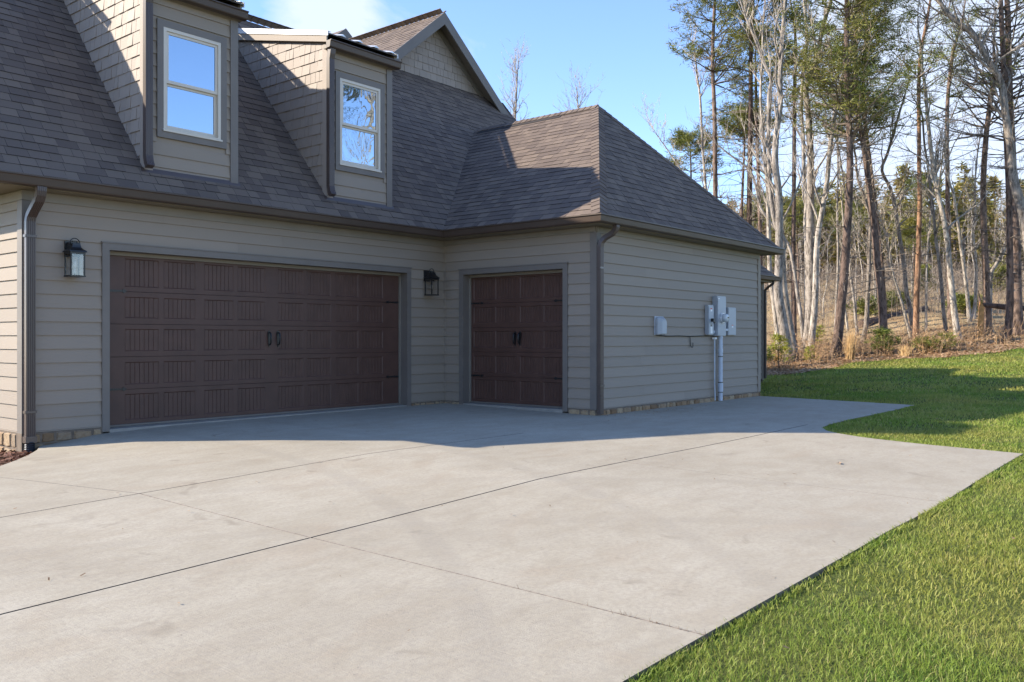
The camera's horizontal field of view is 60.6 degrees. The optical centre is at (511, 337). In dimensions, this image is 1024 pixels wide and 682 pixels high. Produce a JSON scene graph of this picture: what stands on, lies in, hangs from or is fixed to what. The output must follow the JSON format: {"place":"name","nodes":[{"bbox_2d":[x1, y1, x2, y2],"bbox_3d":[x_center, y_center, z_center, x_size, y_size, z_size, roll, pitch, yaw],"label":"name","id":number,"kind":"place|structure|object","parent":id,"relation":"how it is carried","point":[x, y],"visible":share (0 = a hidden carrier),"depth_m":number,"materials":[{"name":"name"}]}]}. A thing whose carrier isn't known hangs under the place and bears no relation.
{"place":"outdoors","nodes":[
{"label":"outdoors","id":0,"kind":"place"},
{"bbox_2d":[0,449,36,465],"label":"mulch","id":1,"kind":"object","parent":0,"point":[8,455],"visible":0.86,"depth_m":9.37,"materials":[{"name":"brown wood"}]},
{"bbox_2d":[0,396,1022,681],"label":"driveway","id":2,"kind":"structure","parent":0,"point":[346,546],"depth_m":5.63,"materials":[{"name":"concrete"}]},
{"bbox_2d":[238,0,1023,232],"label":"sky","id":3,"kind":"structure","parent":0,"point":[624,42],"materials":[{"name":"blue"}]},
{"bbox_2d":[623,347,1023,681],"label":"lawn","id":4,"kind":"structure","parent":0,"point":[810,609],"depth_m":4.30,"materials":[{"name":"plant"}]},
{"bbox_2d":[0,0,785,452],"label":"house","id":5,"kind":"structure","parent":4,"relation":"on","point":[256,220],"depth_m":13.21,"materials":[{"name":"paint"}]},
{"bbox_2d":[63,238,86,277],"bbox_3d":[-5.072,-0.928,10.162,0.223,0.452,0.196,0,0,40],"label":"wall lantern","id":6,"kind":"object","parent":5,"relation":"attached to","point":[73,249],"depth_m":10.13,"materials":[{"name":"black metal"}]},
{"bbox_2d":[156,18,226,148],"bbox_3d":[-4.176,-3.269,11.416,0.130,1.485,0.980,0,0,40],"label":"window","id":7,"kind":"structure","parent":5,"relation":"in","point":[191,68],"depth_m":11.40,"materials":[{"name":"grey paint"}]},
{"bbox_2d":[101,241,411,432],"bbox_3d":[-3.406,0.023,12.571,0.344,2.351,5.120,0,0,40],"label":"garage door","id":8,"kind":"structure","parent":5,"relation":"in","point":[189,336],"depth_m":12.21,"materials":[{"name":"brown metal"}]},
{"bbox_2d":[335,71,384,178],"bbox_3d":[-2.375,-3.269,13.592,0.130,1.485,0.980,0,0,40],"label":"window","id":9,"kind":"structure","parent":5,"relation":"in","point":[359,102],"depth_m":13.58,"materials":[{"name":"grey paint"}]},
{"bbox_2d":[424,268,439,295],"bbox_3d":[-1.352,-0.928,14.655,0.223,0.452,0.196,0,0,40],"label":"wall lantern","id":10,"kind":"object","parent":5,"relation":"attached to","point":[430,276],"depth_m":14.63,"materials":[{"name":"black metal"}]},
{"bbox_2d":[458,262,567,412],"bbox_3d":[0.076,0.023,14.225,2.282,2.351,0.344,0,0,40],"label":"garage door","id":11,"kind":"structure","parent":5,"relation":"in","point":[513,320],"depth_m":14.26,"materials":[{"name":"brown metal"}]},
{"bbox_2d":[654,316,666,334],"bbox_3d":[2.455,-0.194,14.426,0.105,0.306,0.280,0,0,40],"label":"utility box","id":12,"kind":"object","parent":5,"relation":"attached to","point":[660,325],"visible":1,"depth_m":14.35,"materials":[{"name":"grey paint"}]},
{"bbox_2d":[656,335,713,346],"bbox_3d":[3.020,0.068,15.159,0.034,0.224,2.050,0,0,40],"label":"cable","id":13,"kind":"object","parent":5,"relation":"attached to","point":[686,336],"visible":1,"depth_m":15.27,"materials":[{"name":"black metal"}]},
{"bbox_2d":[705,296,735,400],"bbox_3d":[3.912,0.199,16.086,0.232,1.906,1.165,0,0,40],"label":"electric meter panel","id":14,"kind":"object","parent":5,"relation":"attached to","point":[720,319],"visible":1,"depth_m":15.98,"materials":[{"name":"grey paint"}]},
{"bbox_2d":[767,311,1023,647],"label":"leaf litter","id":15,"kind":"object","parent":4,"relation":"on","point":[864,358],"visible":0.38,"depth_m":27.35,"materials":[{"name":"brown plant"}]},
{"bbox_2d":[767,278,1023,375],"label":"forest floor","id":16,"kind":"structure","parent":0,"point":[938,315],"depth_m":35.93,"materials":[{"name":"brown plant"}]},
{"bbox_2d":[497,36,529,119],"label":"bare tree","id":17,"kind":"object","parent":16,"relation":"on","point":[514,109],"visible":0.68,"depth_m":37.98,"materials":[{"name":"grey plant"}]},
{"bbox_2d":[553,60,602,111],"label":"bare tree","id":18,"kind":"object","parent":16,"relation":"on","point":[577,96],"visible":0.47,"depth_m":43.95,"materials":[{"name":"grey plant"}]},
{"bbox_2d":[634,90,683,171],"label":"bare tree","id":19,"kind":"object","parent":16,"relation":"on","point":[660,141],"visible":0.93,"depth_m":35.97,"materials":[{"name":"grey plant"}]},
{"bbox_2d":[663,122,733,204],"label":"pine tree","id":20,"kind":"object","parent":16,"relation":"on","point":[685,138],"visible":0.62,"depth_m":38.78,"materials":[{"name":"green plant"}]},
{"bbox_2d":[679,1,718,190],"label":"bare tree","id":21,"kind":"object","parent":16,"relation":"on","point":[702,144],"visible":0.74,"depth_m":33.96,"materials":[{"name":"grey plant"}]},
{"bbox_2d":[664,0,768,198],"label":"pine tree","id":22,"kind":"object","parent":16,"relation":"on","point":[713,70],"visible":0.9,"depth_m":32.93,"materials":[{"name":"green plant"}]},
{"bbox_2d":[699,90,774,260],"bbox_3d":[9.399,-4.913,36.113,3.382,10.683,3.976,0,0,40],"label":"pine tree","id":23,"kind":"object","parent":16,"relation":"on","point":[743,141],"visible":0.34,"depth_m":35.90,"materials":[{"name":"green plant"}]},
{"bbox_2d":[685,108,804,337],"bbox_3d":[8.415,-3.945,31.412,4.339,9.045,1.250,0,0,7],"label":"bare tree","id":24,"kind":"object","parent":16,"relation":"on","point":[758,200],"visible":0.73,"depth_m":31.46,"materials":[{"name":"grey plant"}]},
{"bbox_2d":[697,0,801,231],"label":"pine tree","id":25,"kind":"object","parent":16,"relation":"on","point":[748,219],"visible":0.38,"depth_m":32.94,"materials":[{"name":"green plant"}]},
{"bbox_2d":[743,203,771,267],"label":"bare tree","id":26,"kind":"object","parent":16,"relation":"on","point":[765,235],"visible":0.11,"depth_m":43.79,"materials":[{"name":"grey plant"}]},
{"bbox_2d":[703,8,813,267],"bbox_3d":[9.815,-6.376,35.279,3.927,13.652,3.808,0,0,-20],"label":"pine tree","id":27,"kind":"object","parent":16,"relation":"on","point":[733,85],"visible":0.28,"depth_m":34.96,"materials":[{"name":"green plant"}]},
{"bbox_2d":[728,0,788,355],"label":"bare tree","id":28,"kind":"object","parent":16,"relation":"on","point":[769,258],"visible":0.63,"depth_m":29.46,"materials":[{"name":"grey plant"}]},
{"bbox_2d":[746,189,774,285],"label":"pine tree","id":29,"kind":"object","parent":16,"relation":"on","point":[755,222],"visible":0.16,"depth_m":64.02,"materials":[{"name":"green plant"}]},
{"bbox_2d":[763,255,774,300],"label":"pine tree","id":30,"kind":"object","parent":16,"relation":"on","point":[773,257],"visible":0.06,"depth_m":50.66,"materials":[{"name":"green plant"}]},
{"bbox_2d":[745,0,796,362],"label":"bare tree","id":31,"kind":"object","parent":16,"relation":"on","point":[782,321],"visible":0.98,"depth_m":28.01,"materials":[{"name":"grey plant"}]},
{"bbox_2d":[767,347,775,360],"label":"shrub","id":32,"kind":"object","parent":16,"relation":"on","point":[769,350],"visible":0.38,"depth_m":26.78,"materials":[{"name":"green plant"}]},
{"bbox_2d":[725,0,831,359],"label":"bare tree","id":33,"kind":"object","parent":16,"relation":"on","point":[772,203],"visible":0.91,"depth_m":28.33,"materials":[{"name":"grey plant"}]},
{"bbox_2d":[767,332,793,366],"bbox_3d":[8.217,0.373,26.892,0.945,1.230,0.992,0,0,-6],"label":"pine seedling","id":34,"kind":"object","parent":16,"relation":"on","point":[780,339],"visible":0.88,"depth_m":26.84,"materials":[{"name":"green plant"}]},
{"bbox_2d":[771,213,803,274],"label":"pine tree","id":35,"kind":"object","parent":16,"relation":"on","point":[786,233],"visible":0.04,"depth_m":61.00,"materials":[{"name":"green plant"}]},
{"bbox_2d":[738,0,840,341],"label":"pine tree","id":36,"kind":"object","parent":16,"relation":"on","point":[793,215],"visible":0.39,"depth_m":32.93,"materials":[{"name":"green plant"}]},
{"bbox_2d":[796,227,802,294],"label":"bare tree","id":37,"kind":"object","parent":16,"relation":"on","point":[800,254],"visible":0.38,"depth_m":52.90,"materials":[{"name":"grey plant"}]},
{"bbox_2d":[765,193,836,314],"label":"pine tree","id":38,"kind":"object","parent":16,"relation":"on","point":[799,217],"visible":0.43,"depth_m":45.76,"materials":[{"name":"green plant"}]},
{"bbox_2d":[786,0,825,321],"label":"bare tree","id":39,"kind":"object","parent":16,"relation":"on","point":[804,193],"visible":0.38,"depth_m":31.46,"materials":[{"name":"grey plant"}]},
{"bbox_2d":[801,345,822,361],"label":"pine seedling","id":40,"kind":"object","parent":16,"relation":"on","point":[808,350],"visible":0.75,"depth_m":27.57,"materials":[{"name":"green plant"}]},
{"bbox_2d":[777,0,854,350],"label":"bare tree","id":41,"kind":"object","parent":16,"relation":"on","point":[810,239],"visible":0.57,"depth_m":30.50,"materials":[{"name":"grey plant"}]},
{"bbox_2d":[799,184,836,261],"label":"pine tree","id":42,"kind":"object","parent":16,"relation":"on","point":[820,190],"visible":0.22,"depth_m":59.39,"materials":[{"name":"green plant"}]},
{"bbox_2d":[814,184,826,272],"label":"bare tree","id":43,"kind":"object","parent":16,"relation":"on","point":[826,240],"visible":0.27,"depth_m":51.69,"materials":[{"name":"grey plant"}]},
{"bbox_2d":[815,324,827,345],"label":"shrub","id":44,"kind":"object","parent":16,"relation":"on","point":[818,329],"visible":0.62,"depth_m":31.94,"materials":[{"name":"green plant"}]},
{"bbox_2d":[814,188,833,306],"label":"bare tree","id":45,"kind":"object","parent":16,"relation":"on","point":[819,256],"visible":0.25,"depth_m":45.40,"materials":[{"name":"grey plant"}]},
{"bbox_2d":[782,2,866,351],"bbox_3d":[11.328,-7.015,30.060,4.146,15.401,1.920,0,0,-4],"label":"bare tree","id":46,"kind":"object","parent":16,"relation":"on","point":[815,285],"visible":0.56,"depth_m":30.12,"materials":[{"name":"grey plant"}]},
{"bbox_2d":[819,220,835,315],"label":"bare tree","id":47,"kind":"object","parent":16,"relation":"on","point":[827,265],"visible":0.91,"depth_m":43.11,"materials":[{"name":"grey plant"}]},
{"bbox_2d":[817,201,841,281],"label":"pine tree","id":48,"kind":"object","parent":16,"relation":"on","point":[824,233],"visible":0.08,"depth_m":65.52,"materials":[{"name":"green plant"}]},
{"bbox_2d":[823,120,841,330],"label":"bare tree","id":49,"kind":"object","parent":16,"relation":"on","point":[837,271],"visible":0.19,"depth_m":36.97,"materials":[{"name":"grey plant"}]},
{"bbox_2d":[817,129,856,332],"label":"bare tree","id":50,"kind":"object","parent":16,"relation":"on","point":[843,186],"visible":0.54,"depth_m":30.98,"materials":[{"name":"grey plant"}]},
{"bbox_2d":[825,95,858,334],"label":"bare tree","id":51,"kind":"object","parent":16,"relation":"on","point":[854,306],"visible":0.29,"depth_m":34.96,"materials":[{"name":"grey plant"}]},
{"bbox_2d":[826,215,861,300],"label":"bare tree","id":52,"kind":"object","parent":16,"relation":"on","point":[850,251],"visible":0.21,"depth_m":36.01,"materials":[{"name":"grey plant"}]},
{"bbox_2d":[822,202,867,286],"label":"pine tree","id":53,"kind":"object","parent":16,"relation":"on","point":[840,218],"visible":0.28,"depth_m":56.59,"materials":[{"name":"green plant"}]},
{"bbox_2d":[825,184,867,283],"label":"pine tree","id":54,"kind":"object","parent":16,"relation":"on","point":[855,200],"visible":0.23,"depth_m":57.63,"materials":[{"name":"green plant"}]},
{"bbox_2d":[747,0,952,355],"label":"pine tree","id":55,"kind":"object","parent":16,"relation":"on","point":[847,108],"visible":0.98,"depth_m":28.56,"materials":[{"name":"green plant"}]},
{"bbox_2d":[839,329,860,359],"bbox_3d":[10.502,0.230,27.314,0.642,1.021,0.596,0,0,40],"label":"grass tuft","id":56,"kind":"object","parent":16,"relation":"on","point":[850,347],"visible":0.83,"depth_m":27.21,"materials":[{"name":"plant"}]},
{"bbox_2d":[832,199,867,310],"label":"bare tree","id":57,"kind":"object","parent":16,"relation":"on","point":[856,300],"visible":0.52,"depth_m":37.90,"materials":[{"name":"grey plant"}]},
{"bbox_2d":[852,180,866,291],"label":"bare tree","id":58,"kind":"object","parent":16,"relation":"on","point":[858,233],"visible":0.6,"depth_m":52.35,"materials":[{"name":"grey plant"}]},
{"bbox_2d":[830,117,889,342],"bbox_3d":[12.608,-4.291,31.939,2.116,9.445,2.404,0,0,40],"label":"bare tree","id":59,"kind":"object","parent":16,"relation":"on","point":[867,301],"visible":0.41,"depth_m":32.06,"materials":[{"name":"grey plant"}]},
{"bbox_2d":[783,0,943,343],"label":"pine tree","id":60,"kind":"object","parent":16,"relation":"on","point":[881,297],"visible":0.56,"depth_m":30.30,"materials":[{"name":"green plant"}]},
{"bbox_2d":[846,296,890,315],"bbox_3d":[15.569,-1.286,38.496,1.883,1.141,2.076,0,0,-17],"label":"shrub","id":61,"kind":"object","parent":16,"relation":"on","point":[862,309],"visible":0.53,"depth_m":38.20,"materials":[{"name":"green plant"}]},
{"bbox_2d":[718,161,1023,287],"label":"woods","id":62,"kind":"object","parent":16,"relation":"on","point":[990,209],"visible":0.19,"depth_m":65.11,"materials":[{"name":"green plant"}]},
{"bbox_2d":[817,0,927,324],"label":"pine tree","id":63,"kind":"object","parent":16,"relation":"on","point":[871,123],"visible":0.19,"depth_m":32.64,"materials":[{"name":"green plant"}]},
{"bbox_2d":[858,167,886,313],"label":"bare tree","id":64,"kind":"object","parent":16,"relation":"on","point":[867,245],"visible":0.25,"depth_m":39.61,"materials":[{"name":"grey plant"}]},
{"bbox_2d":[865,222,885,294],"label":"bare tree","id":65,"kind":"object","parent":16,"relation":"on","point":[872,267],"visible":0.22,"depth_m":41.47,"materials":[{"name":"grey plant"}]},
{"bbox_2d":[859,292,905,311],"bbox_3d":[16.956,-1.613,40.156,2.217,1.170,1.927,0,0,5],"label":"shrub","id":66,"kind":"object","parent":16,"relation":"on","point":[888,300],"visible":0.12,"depth_m":39.87,"materials":[{"name":"green plant"}]},
{"bbox_2d":[855,155,911,337],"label":"bare tree","id":67,"kind":"object","parent":16,"relation":"on","point":[888,248],"visible":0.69,"depth_m":32.05,"materials":[{"name":"grey plant"}]},
{"bbox_2d":[864,325,904,351],"bbox_3d":[11.882,0.077,28.000,1.192,1.051,1.208,0,0,40],"label":"shrub","id":68,"kind":"object","parent":16,"relation":"on","point":[883,331],"visible":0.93,"depth_m":27.91,"materials":[{"name":"green plant"}]},
{"bbox_2d":[858,306,928,327],"bbox_3d":[16.878,-0.890,38.565,6.129,1.173,0.433,0,0,-41],"label":"fallen log","id":69,"kind":"object","parent":16,"relation":"on","point":[872,320],"visible":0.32,"depth_m":37.22,"materials":[{"name":"brown wood"}]},
{"bbox_2d":[888,204,898,276],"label":"bare tree","id":70,"kind":"object","parent":16,"relation":"on","point":[892,235],"visible":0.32,"depth_m":61.20,"materials":[{"name":"grey plant"}]},
{"bbox_2d":[764,251,1023,329],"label":"thicket","id":71,"kind":"object","parent":16,"relation":"on","point":[934,280],"visible":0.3,"depth_m":44.05,"materials":[{"name":"brown plant"}]},
{"bbox_2d":[767,285,1023,370],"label":"undergrowth","id":72,"kind":"object","parent":16,"relation":"on","point":[824,342],"visible":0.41,"depth_m":28.51,"materials":[{"name":"brown plant"}]},
{"bbox_2d":[886,289,911,310],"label":"shrub","id":73,"kind":"object","parent":16,"relation":"on","point":[903,297],"visible":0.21,"depth_m":40.68,"materials":[{"name":"green plant"}]},
{"bbox_2d":[891,177,906,282],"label":"bare tree","id":74,"kind":"object","parent":16,"relation":"on","point":[899,222],"visible":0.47,"depth_m":59.25,"materials":[{"name":"grey plant"}]},
{"bbox_2d":[879,67,924,330],"bbox_3d":[14.503,-5.317,32.890,1.662,10.749,2.151,0,0,40],"label":"bare tree","id":75,"kind":"object","parent":16,"relation":"on","point":[906,291],"visible":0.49,"depth_m":33.05,"materials":[{"name":"grey plant"}]},
{"bbox_2d":[892,206,922,303],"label":"bare tree","id":76,"kind":"object","parent":16,"relation":"on","point":[911,251],"visible":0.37,"depth_m":42.00,"materials":[{"name":"grey plant"}]},
{"bbox_2d":[897,345,922,355],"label":"grass tuft","id":77,"kind":"object","parent":16,"relation":"on","point":[905,353],"visible":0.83,"depth_m":27.15,"materials":[{"name":"plant"}]},
{"bbox_2d":[885,213,943,296],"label":"pine tree","id":78,"kind":"object","parent":16,"relation":"on","point":[906,233],"visible":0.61,"depth_m":40.48,"materials":[{"name":"green plant"}]},
{"bbox_2d":[896,169,944,258],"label":"pine tree","id":79,"kind":"object","parent":16,"relation":"on","point":[913,185],"visible":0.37,"depth_m":59.24,"materials":[{"name":"green plant"}]},
{"bbox_2d":[908,335,939,351],"bbox_3d":[12.944,0.218,27.571,0.952,0.659,0.945,0,0,17],"label":"shrub","id":80,"kind":"object","parent":16,"relation":"on","point":[927,342],"visible":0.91,"depth_m":27.48,"materials":[{"name":"green plant"}]},
{"bbox_2d":[908,260,939,296],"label":"young pine","id":81,"kind":"object","parent":16,"relation":"on","point":[923,266],"visible":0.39,"depth_m":46.89,"materials":[{"name":"green plant"}]},
{"bbox_2d":[893,53,961,333],"bbox_3d":[14.415,-4.913,30.813,2.376,10.270,1.489,0,0,15],"label":"bare tree","id":82,"kind":"object","parent":16,"relation":"on","point":[934,218],"visible":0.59,"depth_m":30.66,"materials":[{"name":"grey plant"}]},
{"bbox_2d":[921,339,935,351],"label":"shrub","id":83,"kind":"object","parent":16,"relation":"on","point":[929,347],"visible":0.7,"depth_m":27.51,"materials":[{"name":"plant"}]},
{"bbox_2d":[871,0,992,338],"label":"pine tree","id":84,"kind":"object","parent":16,"relation":"on","point":[918,263],"visible":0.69,"depth_m":31.43,"materials":[{"name":"green plant"}]},
{"bbox_2d":[921,126,943,332],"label":"bare tree","id":85,"kind":"object","parent":16,"relation":"on","point":[927,250],"visible":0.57,"depth_m":32.97,"materials":[{"name":"grey plant"}]},
{"bbox_2d":[882,0,998,339],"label":"bare tree","id":86,"kind":"object","parent":16,"relation":"on","point":[935,168],"visible":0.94,"depth_m":29.93,"materials":[{"name":"grey plant"}]},
{"bbox_2d":[936,212,944,295],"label":"bare tree","id":87,"kind":"object","parent":16,"relation":"on","point":[939,246],"visible":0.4,"depth_m":43.36,"materials":[{"name":"grey plant"}]},
{"bbox_2d":[931,331,959,348],"bbox_3d":[13.562,0.124,27.617,1.087,0.750,0.940,0,0,40],"label":"shrub","id":88,"kind":"object","parent":16,"relation":"on","point":[947,335],"visible":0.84,"depth_m":27.47,"materials":[{"name":"green plant"}]},
{"bbox_2d":[903,0,997,319],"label":"pine tree","id":89,"kind":"object","parent":16,"relation":"on","point":[947,104],"visible":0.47,"depth_m":34.93,"materials":[{"name":"green plant"}]},
{"bbox_2d":[932,95,987,321],"bbox_3d":[17.269,-4.809,33.956,2.116,8.772,1.693,0,0,-23],"label":"bare tree","id":90,"kind":"object","parent":16,"relation":"on","point":[967,297],"visible":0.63,"depth_m":33.95,"materials":[{"name":"grey plant"}]},
{"bbox_2d":[940,292,982,315],"bbox_3d":[18.687,-1.399,36.006,1.968,1.162,1.989,0,0,40],"label":"shrub","id":91,"kind":"object","parent":16,"relation":"on","point":[961,299],"visible":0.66,"depth_m":35.71,"materials":[{"name":"green plant"}]},
{"bbox_2d":[907,5,1023,333],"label":"pine tree","id":92,"kind":"object","parent":16,"relation":"on","point":[986,268],"visible":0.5,"depth_m":30.63,"materials":[{"name":"green plant"}]},
{"bbox_2d":[915,0,1023,252],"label":"bare tree","id":93,"kind":"object","parent":16,"relation":"on","point":[1004,114],"visible":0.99,"depth_m":27.94,"materials":[{"name":"grey plant"}]},
{"bbox_2d":[960,171,980,288],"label":"bare tree","id":94,"kind":"object","parent":16,"relation":"on","point":[968,226],"visible":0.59,"depth_m":52.42,"materials":[{"name":"grey plant"}]},
{"bbox_2d":[963,200,978,279],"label":"bare tree","id":95,"kind":"object","parent":16,"relation":"on","point":[968,245],"visible":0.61,"depth_m":48.29,"materials":[{"name":"grey plant"}]},
{"bbox_2d":[957,113,993,318],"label":"bare tree","id":96,"kind":"object","parent":16,"relation":"on","point":[976,271],"visible":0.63,"depth_m":34.96,"materials":[{"name":"grey plant"}]},
{"bbox_2d":[929,0,1023,335],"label":"pine tree","id":97,"kind":"object","parent":16,"relation":"on","point":[1018,319],"visible":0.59,"depth_m":29.50,"materials":[{"name":"green plant"}]},
{"bbox_2d":[934,0,1023,340],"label":"pine tree","id":98,"kind":"object","parent":16,"relation":"on","point":[1009,276],"visible":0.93,"depth_m":28.63,"materials":[{"name":"green plant"}]},
{"bbox_2d":[977,290,984,336],"bbox_3d":[16.103,-0.783,30.116,0.258,1.721,0.293,0,0,40],"label":"snag","id":99,"kind":"object","parent":16,"relation":"on","point":[980,313],"visible":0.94,"depth_m":30.04,"materials":[{"name":"brown wood"}]},
{"bbox_2d":[983,303,1023,310],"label":"fallen tree","id":100,"kind":"object","parent":99,"relation":"on","point":[996,306],"visible":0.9,"depth_m":30.03,"materials":[{"name":"brown wood"}]},
{"bbox_2d":[980,260,1005,292],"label":"young pine","id":101,"kind":"object","parent":16,"relation":"on","point":[1002,267],"visible":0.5,"depth_m":43.80,"materials":[{"name":"green plant"}]},
{"bbox_2d":[987,188,1005,294],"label":"bare tree","id":102,"kind":"object","parent":16,"relation":"on","point":[1001,202],"visible":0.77,"depth_m":47.31,"materials":[{"name":"grey plant"}]},
{"bbox_2d":[991,190,1004,271],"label":"bare tree","id":103,"kind":"object","parent":16,"relation":"on","point":[1000,226],"visible":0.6,"depth_m":57.50,"materials":[{"name":"grey plant"}]},
{"bbox_2d":[993,187,1005,243],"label":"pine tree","id":104,"kind":"object","parent":16,"relation":"on","point":[1001,212],"visible":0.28,"depth_m":52.95,"materials":[{"name":"green plant"}]},
{"bbox_2d":[990,141,1023,317],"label":"bare tree","id":105,"kind":"object","parent":16,"relation":"on","point":[996,263],"visible":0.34,"depth_m":31.45,"materials":[{"name":"grey plant"}]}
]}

